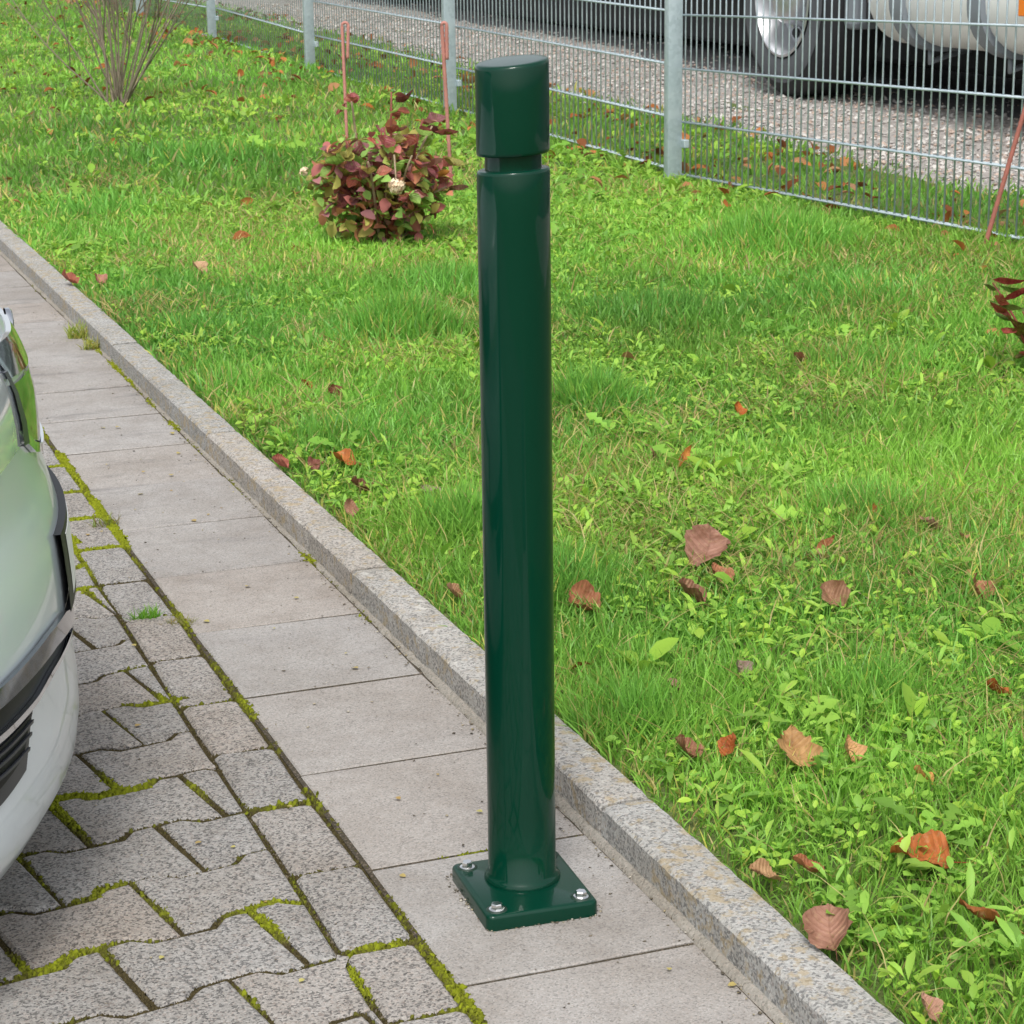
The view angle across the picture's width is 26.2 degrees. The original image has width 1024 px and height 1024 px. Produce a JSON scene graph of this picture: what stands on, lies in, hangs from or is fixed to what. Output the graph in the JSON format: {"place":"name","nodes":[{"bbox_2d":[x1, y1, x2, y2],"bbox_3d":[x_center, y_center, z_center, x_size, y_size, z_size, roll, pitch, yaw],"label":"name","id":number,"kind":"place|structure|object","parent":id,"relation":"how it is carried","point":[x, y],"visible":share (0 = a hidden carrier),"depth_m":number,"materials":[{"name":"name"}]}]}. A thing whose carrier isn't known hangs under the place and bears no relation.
{"place":"outdoors","nodes":[
{"label":"outdoors","id":0,"kind":"place"},
{"bbox_2d":[0,441,472,1023],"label":"parking bay","id":1,"kind":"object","parent":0,"point":[406,983],"visible":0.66,"depth_m":2.53,"materials":[{"name":"stone"}]},
{"bbox_2d":[0,307,78,878],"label":"car","id":2,"kind":"object","parent":1,"relation":"on","point":[39,701],"visible":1,"depth_m":2.31,"materials":[{"name":"silver metal"}]},
{"bbox_2d":[87,511,120,527],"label":"grass tuft","id":3,"kind":"object","parent":1,"relation":"on","point":[104,522],"visible":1,"depth_m":3.97,"materials":[{"name":"green plant"}]},
{"bbox_2d":[120,603,162,620],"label":"grass tuft","id":4,"kind":"object","parent":1,"relation":"on","point":[144,615],"visible":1,"depth_m":3.45,"materials":[{"name":"green plant"}]},
{"bbox_2d":[155,612,199,626],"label":"grass tuft","id":5,"kind":"object","parent":1,"relation":"on","point":[175,619],"visible":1,"depth_m":3.42,"materials":[{"name":"plant"}]},
{"bbox_2d":[0,251,576,1023],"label":"moss","id":6,"kind":"object","parent":1,"relation":"on","point":[468,1007],"visible":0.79,"depth_m":2.61,"materials":[{"name":"green plant"}]},
{"bbox_2d":[86,426,782,1023],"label":"leaf crumbs","id":7,"kind":"object","parent":1,"relation":"on","point":[290,806],"visible":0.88,"depth_m":2.71,"materials":[{"name":"brown plant"}]},
{"bbox_2d":[0,252,793,1023],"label":"pavement","id":8,"kind":"structure","parent":0,"point":[260,582],"depth_m":2.99,"materials":[{"name":"concrete"}]},
{"bbox_2d":[63,318,87,338],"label":"grass tuft","id":9,"kind":"object","parent":8,"relation":"on","point":[76,334],"visible":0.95,"depth_m":5.72,"materials":[{"name":"green plant"}]},
{"bbox_2d":[77,333,100,349],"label":"grass tuft","id":10,"kind":"object","parent":8,"relation":"on","point":[89,345],"visible":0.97,"depth_m":5.57,"materials":[{"name":"green plant"}]},
{"bbox_2d":[14,310,772,1023],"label":"grit","id":11,"kind":"object","parent":8,"relation":"on","point":[358,702],"visible":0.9,"depth_m":3.00,"materials":[{"name":"gravel"}]},
{"bbox_2d":[452,54,596,931],"bbox_3d":[0.007,-0.014,2.344,0.128,0.924,0.148,-5,16,-17],"label":"bollard","id":12,"kind":"object","parent":8,"relation":"on","point":[523,874],"visible":1,"depth_m":2.33,"materials":[{"name":"green metal"}]},
{"bbox_2d":[0,0,1023,1023],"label":"lawn","id":13,"kind":"structure","parent":0,"point":[672,813],"depth_m":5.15,"materials":[{"name":"plant"}]},
{"bbox_2d":[62,269,79,283],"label":"fallen leaf","id":14,"kind":"object","parent":13,"relation":"on","point":[71,277],"visible":1,"depth_m":6.25,"materials":[{"name":"brown plant"}]},
{"bbox_2d":[94,273,107,285],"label":"fallen leaf","id":15,"kind":"object","parent":13,"relation":"on","point":[100,276],"visible":0.96,"depth_m":6.24,"materials":[{"name":"brown plant"}]},
{"bbox_2d":[6,0,206,107],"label":"shrub","id":16,"kind":"object","parent":13,"relation":"on","point":[119,74],"visible":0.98,"depth_m":11.12,"materials":[{"name":"grey plant"}]},
{"bbox_2d":[193,261,207,273],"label":"fallen leaf","id":17,"kind":"object","parent":13,"relation":"on","point":[197,264],"visible":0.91,"depth_m":6.38,"materials":[{"name":"beige plant"}]},
{"bbox_2d":[272,453,291,468],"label":"fallen leaf","id":18,"kind":"object","parent":13,"relation":"on","point":[280,460],"visible":1,"depth_m":4.17,"materials":[{"name":"red plant"}]},
{"bbox_2d":[300,378,312,388],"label":"fallen leaf","id":19,"kind":"object","parent":13,"relation":"on","point":[307,384],"visible":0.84,"depth_m":4.84,"materials":[{"name":"brown plant"}]},
{"bbox_2d":[308,456,323,469],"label":"fallen leaf","id":20,"kind":"object","parent":13,"relation":"on","point":[312,462],"visible":0.99,"depth_m":4.15,"materials":[{"name":"brown plant"}]},
{"bbox_2d":[328,384,342,397],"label":"fallen leaf","id":21,"kind":"object","parent":13,"relation":"on","point":[331,390],"visible":0.75,"depth_m":4.76,"materials":[{"name":"brown plant"}]},
{"bbox_2d":[340,21,349,144],"bbox_3d":[-0.619,-1.533,8.307,0.037,0.632,0.042,-6,16,-20],"label":"rebar stake","id":22,"kind":"object","parent":13,"relation":"on","point":[343,64],"visible":0.72,"depth_m":8.26,"materials":[{"name":"brown metal"}]},
{"bbox_2d":[330,448,361,465],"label":"fallen leaf","id":23,"kind":"object","parent":13,"relation":"on","point":[345,453],"visible":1,"depth_m":4.18,"materials":[{"name":"orange plant"}]},
{"bbox_2d":[343,498,358,516],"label":"fallen leaf","id":24,"kind":"object","parent":13,"relation":"on","point":[349,505],"visible":1,"depth_m":3.83,"materials":[{"name":"brown plant"}]},
{"bbox_2d":[351,476,373,491],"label":"fallen leaf","id":25,"kind":"object","parent":13,"relation":"on","point":[355,480],"visible":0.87,"depth_m":3.98,"materials":[{"name":"brown plant"}]},
{"bbox_2d":[299,90,468,247],"bbox_3d":[-0.406,-1.060,6.875,0.526,0.520,0.581,-6,16,-20],"label":"shrub","id":26,"kind":"object","parent":13,"relation":"on","point":[399,191],"visible":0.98,"depth_m":6.81,"materials":[{"name":"red plant"}]},
{"bbox_2d":[0,0,822,201],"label":"distant weeds","id":27,"kind":"object","parent":13,"relation":"on","point":[235,103],"visible":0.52,"depth_m":10.84,"materials":[{"name":"green plant"}]},
{"bbox_2d":[421,485,440,494],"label":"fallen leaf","id":28,"kind":"object","parent":13,"relation":"on","point":[422,486],"visible":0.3,"depth_m":3.94,"materials":[{"name":"brown plant"}]},
{"bbox_2d":[440,21,453,191],"bbox_3d":[-0.234,-1.435,7.903,0.032,0.651,0.070,1,16,6],"label":"rebar stake","id":29,"kind":"object","parent":13,"relation":"on","point":[445,49],"visible":0.85,"depth_m":7.85,"materials":[{"name":"brown metal"}]},
{"bbox_2d":[446,582,464,600],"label":"fallen leaf","id":30,"kind":"object","parent":13,"relation":"on","point":[454,588],"visible":1,"depth_m":3.37,"materials":[{"name":"brown plant"}]},
{"bbox_2d":[40,135,982,942],"bbox_3d":[0.302,-0.643,6.010,2.737,0.148,7.435,-6,16,-20],"label":"dandelion","id":31,"kind":"object","parent":13,"relation":"on","point":[884,801],"visible":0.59,"depth_m":4.24,"materials":[{"name":"green plant"}]},
{"bbox_2d":[0,161,1023,1023],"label":"weeds","id":32,"kind":"object","parent":13,"relation":"on","point":[892,903],"visible":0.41,"depth_m":3.68,"materials":[{"name":"green plant"}]},
{"bbox_2d":[0,157,1023,1011],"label":"narrow weeds","id":33,"kind":"object","parent":13,"relation":"on","point":[1012,931],"visible":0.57,"depth_m":3.91,"materials":[{"name":"green plant"}]},
{"bbox_2d":[0,117,1023,959],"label":"clover","id":34,"kind":"object","parent":13,"relation":"on","point":[924,795],"visible":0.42,"depth_m":3.62,"materials":[{"name":"green plant"}]},
{"bbox_2d":[0,0,1023,670],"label":"leaf litter","id":35,"kind":"object","parent":13,"relation":"on","point":[330,88],"visible":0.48,"depth_m":10.90,"materials":[{"name":"brown plant"}]},
{"bbox_2d":[21,133,1023,817],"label":"plantain","id":36,"kind":"object","parent":13,"relation":"on","point":[663,647],"visible":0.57,"depth_m":3.64,"materials":[{"name":"green plant"}]},
{"bbox_2d":[81,0,1023,241],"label":"fence","id":37,"kind":"object","parent":13,"relation":"on","point":[675,143],"visible":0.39,"depth_m":8.32,"materials":[{"name":"metal"}]},
{"bbox_2d":[107,8,1023,255],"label":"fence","id":38,"kind":"object","parent":13,"relation":"on","point":[583,143],"visible":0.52,"depth_m":9.34,"materials":[{"name":"plant"}]},
{"bbox_2d":[568,580,600,612],"bbox_3d":[0.113,0.135,3.286,0.073,0.028,0.054,40,50,23],"label":"fallen leaf","id":39,"kind":"object","parent":13,"relation":"on","point":[584,588],"visible":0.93,"depth_m":3.30,"materials":[{"name":"brown plant"}]},
{"bbox_2d":[668,678,682,690],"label":"fallen leaf","id":40,"kind":"object","parent":13,"relation":"on","point":[673,682],"visible":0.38,"depth_m":2.97,"materials":[{"name":"brown plant"}]},
{"bbox_2d":[678,445,691,466],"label":"fallen leaf","id":41,"kind":"object","parent":13,"relation":"on","point":[686,452],"visible":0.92,"depth_m":4.14,"materials":[{"name":"orange plant"}]},
{"bbox_2d":[675,734,704,758],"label":"fallen leaf","id":42,"kind":"object","parent":13,"relation":"on","point":[682,740],"visible":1,"depth_m":2.73,"materials":[{"name":"brown plant"}]},
{"bbox_2d":[678,577,710,606],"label":"fallen leaf","id":43,"kind":"object","parent":13,"relation":"on","point":[687,585],"visible":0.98,"depth_m":3.32,"materials":[{"name":"brown plant"}]},
{"bbox_2d":[684,523,730,565],"bbox_3d":[0.311,0.061,3.512,0.076,0.035,0.098,8,58,15],"label":"fallen leaf","id":44,"kind":"object","parent":13,"relation":"on","point":[707,539],"visible":0.97,"depth_m":3.52,"materials":[{"name":"brown plant"}]},
{"bbox_2d":[711,562,734,583],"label":"fallen leaf","id":45,"kind":"object","parent":13,"relation":"on","point":[715,566],"visible":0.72,"depth_m":3.42,"materials":[{"name":"brown plant"}]},
{"bbox_2d":[717,732,735,759],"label":"fallen leaf","id":46,"kind":"object","parent":13,"relation":"on","point":[727,741],"visible":0.95,"depth_m":2.73,"materials":[{"name":"orange plant"}]},
{"bbox_2d":[735,401,746,415],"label":"fallen leaf","id":47,"kind":"object","parent":13,"relation":"on","point":[738,407],"visible":0.81,"depth_m":4.52,"materials":[{"name":"orange plant"}]},
{"bbox_2d":[736,659,753,682],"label":"fallen leaf","id":48,"kind":"object","parent":13,"relation":"on","point":[745,665],"visible":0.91,"depth_m":3.01,"materials":[{"name":"brown plant"}]},
{"bbox_2d":[749,857,788,882],"bbox_3d":[0.281,0.390,2.384,0.048,0.013,0.030,23,17,16],"label":"fallen leaf","id":49,"kind":"object","parent":13,"relation":"on","point":[761,866],"visible":1,"depth_m":2.39,"materials":[{"name":"brown plant"}]},
{"bbox_2d":[776,724,823,774],"bbox_3d":[0.349,0.290,2.682,0.052,0.041,0.060,9,18,32],"label":"fallen leaf","id":50,"kind":"object","parent":13,"relation":"on","point":[796,738],"visible":0.98,"depth_m":2.69,"materials":[{"name":"brown plant"}]},
{"bbox_2d":[794,351,807,360],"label":"fallen leaf","id":51,"kind":"object","parent":13,"relation":"on","point":[799,355],"visible":0.75,"depth_m":5.04,"materials":[{"name":"brown plant"}]},
{"bbox_2d":[792,853,834,876],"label":"fallen leaf","id":52,"kind":"object","parent":13,"relation":"on","point":[803,860],"visible":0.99,"depth_m":2.40,"materials":[{"name":"brown plant"}]},
{"bbox_2d":[809,535,834,559],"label":"fallen leaf","id":53,"kind":"object","parent":13,"relation":"on","point":[828,541],"visible":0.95,"depth_m":3.56,"materials":[{"name":"brown plant"}]},
{"bbox_2d":[802,903,852,960],"bbox_3d":[0.322,0.424,2.226,0.051,0.024,0.070,-12,43,11],"label":"fallen leaf","id":54,"kind":"object","parent":13,"relation":"on","point":[821,925],"visible":1,"depth_m":2.24,"materials":[{"name":"brown plant"}]},
{"bbox_2d":[820,580,850,609],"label":"fallen leaf","id":55,"kind":"object","parent":13,"relation":"on","point":[833,589],"visible":0.98,"depth_m":3.29,"materials":[{"name":"brown plant"}]},
{"bbox_2d":[845,734,867,769],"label":"fallen leaf","id":56,"kind":"object","parent":13,"relation":"on","point":[850,742],"visible":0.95,"depth_m":2.69,"materials":[{"name":"brown plant"}]},
{"bbox_2d":[914,765,934,784],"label":"fallen leaf","id":57,"kind":"object","parent":13,"relation":"on","point":[920,770],"visible":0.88,"depth_m":2.62,"materials":[{"name":"brown plant"}]},
{"bbox_2d":[890,829,966,868],"bbox_3d":[0.454,0.371,2.403,0.062,0.025,0.074,-9,17,-27],"label":"fallen leaf","id":58,"kind":"object","parent":13,"relation":"on","point":[928,840],"visible":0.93,"depth_m":2.42,"materials":[{"name":"orange plant"}]},
{"bbox_2d":[921,991,942,1023],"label":"fallen leaf","id":59,"kind":"object","parent":13,"relation":"on","point":[937,1003],"visible":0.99,"depth_m":2.09,"materials":[{"name":"plant"}]},
{"bbox_2d":[919,515,952,529],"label":"fallen leaf","id":60,"kind":"object","parent":13,"relation":"on","point":[928,520],"visible":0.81,"depth_m":3.67,"materials":[{"name":"brown plant"}]},
{"bbox_2d":[973,572,994,601],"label":"fallen leaf","id":61,"kind":"object","parent":13,"relation":"on","point":[982,585],"visible":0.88,"depth_m":3.34,"materials":[{"name":"brown plant"}]},
{"bbox_2d":[958,897,1023,933],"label":"fallen leaf","id":62,"kind":"object","parent":13,"relation":"on","point":[989,914],"visible":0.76,"depth_m":2.25,"materials":[{"name":"brown plant"}]},
{"bbox_2d":[985,678,1018,699],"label":"fallen leaf","id":63,"kind":"object","parent":13,"relation":"on","point":[992,682],"visible":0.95,"depth_m":2.90,"materials":[{"name":"brown plant"}]},
{"bbox_2d":[983,106,1023,245],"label":"rebar stake","id":64,"kind":"object","parent":13,"relation":"on","point":[1004,177],"visible":0.79,"depth_m":6.26,"materials":[{"name":"brown metal"}]},
{"bbox_2d":[984,277,1023,358],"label":"young plant","id":65,"kind":"object","parent":13,"relation":"on","point":[1002,306],"visible":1,"depth_m":4.89,"materials":[{"name":"red plant"}]},
{"bbox_2d":[193,0,1023,195],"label":"gravel strip","id":66,"kind":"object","parent":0,"point":[969,119],"visible":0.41,"depth_m":11.12,"materials":[{"name":"grey gravel"}]},
{"bbox_2d":[351,0,1023,118],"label":"asphalt yard","id":67,"kind":"structure","parent":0,"point":[971,88],"depth_m":12.68,"materials":[{"name":"grey asphalt"}]},
{"bbox_2d":[389,0,1023,95],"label":"lorry","id":68,"kind":"object","parent":67,"relation":"on","point":[973,39],"visible":0.73,"depth_m":11.10,"materials":[{"name":"metal"}]},
{"label":"ground","id":69,"kind":"structure","parent":0,"visible":0},
{"bbox_2d":[0,221,903,1023],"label":"kerb","id":70,"kind":"structure","parent":69,"relation":"on","point":[778,959],"depth_m":2.78,"materials":[{"name":"concrete"}]}
]}

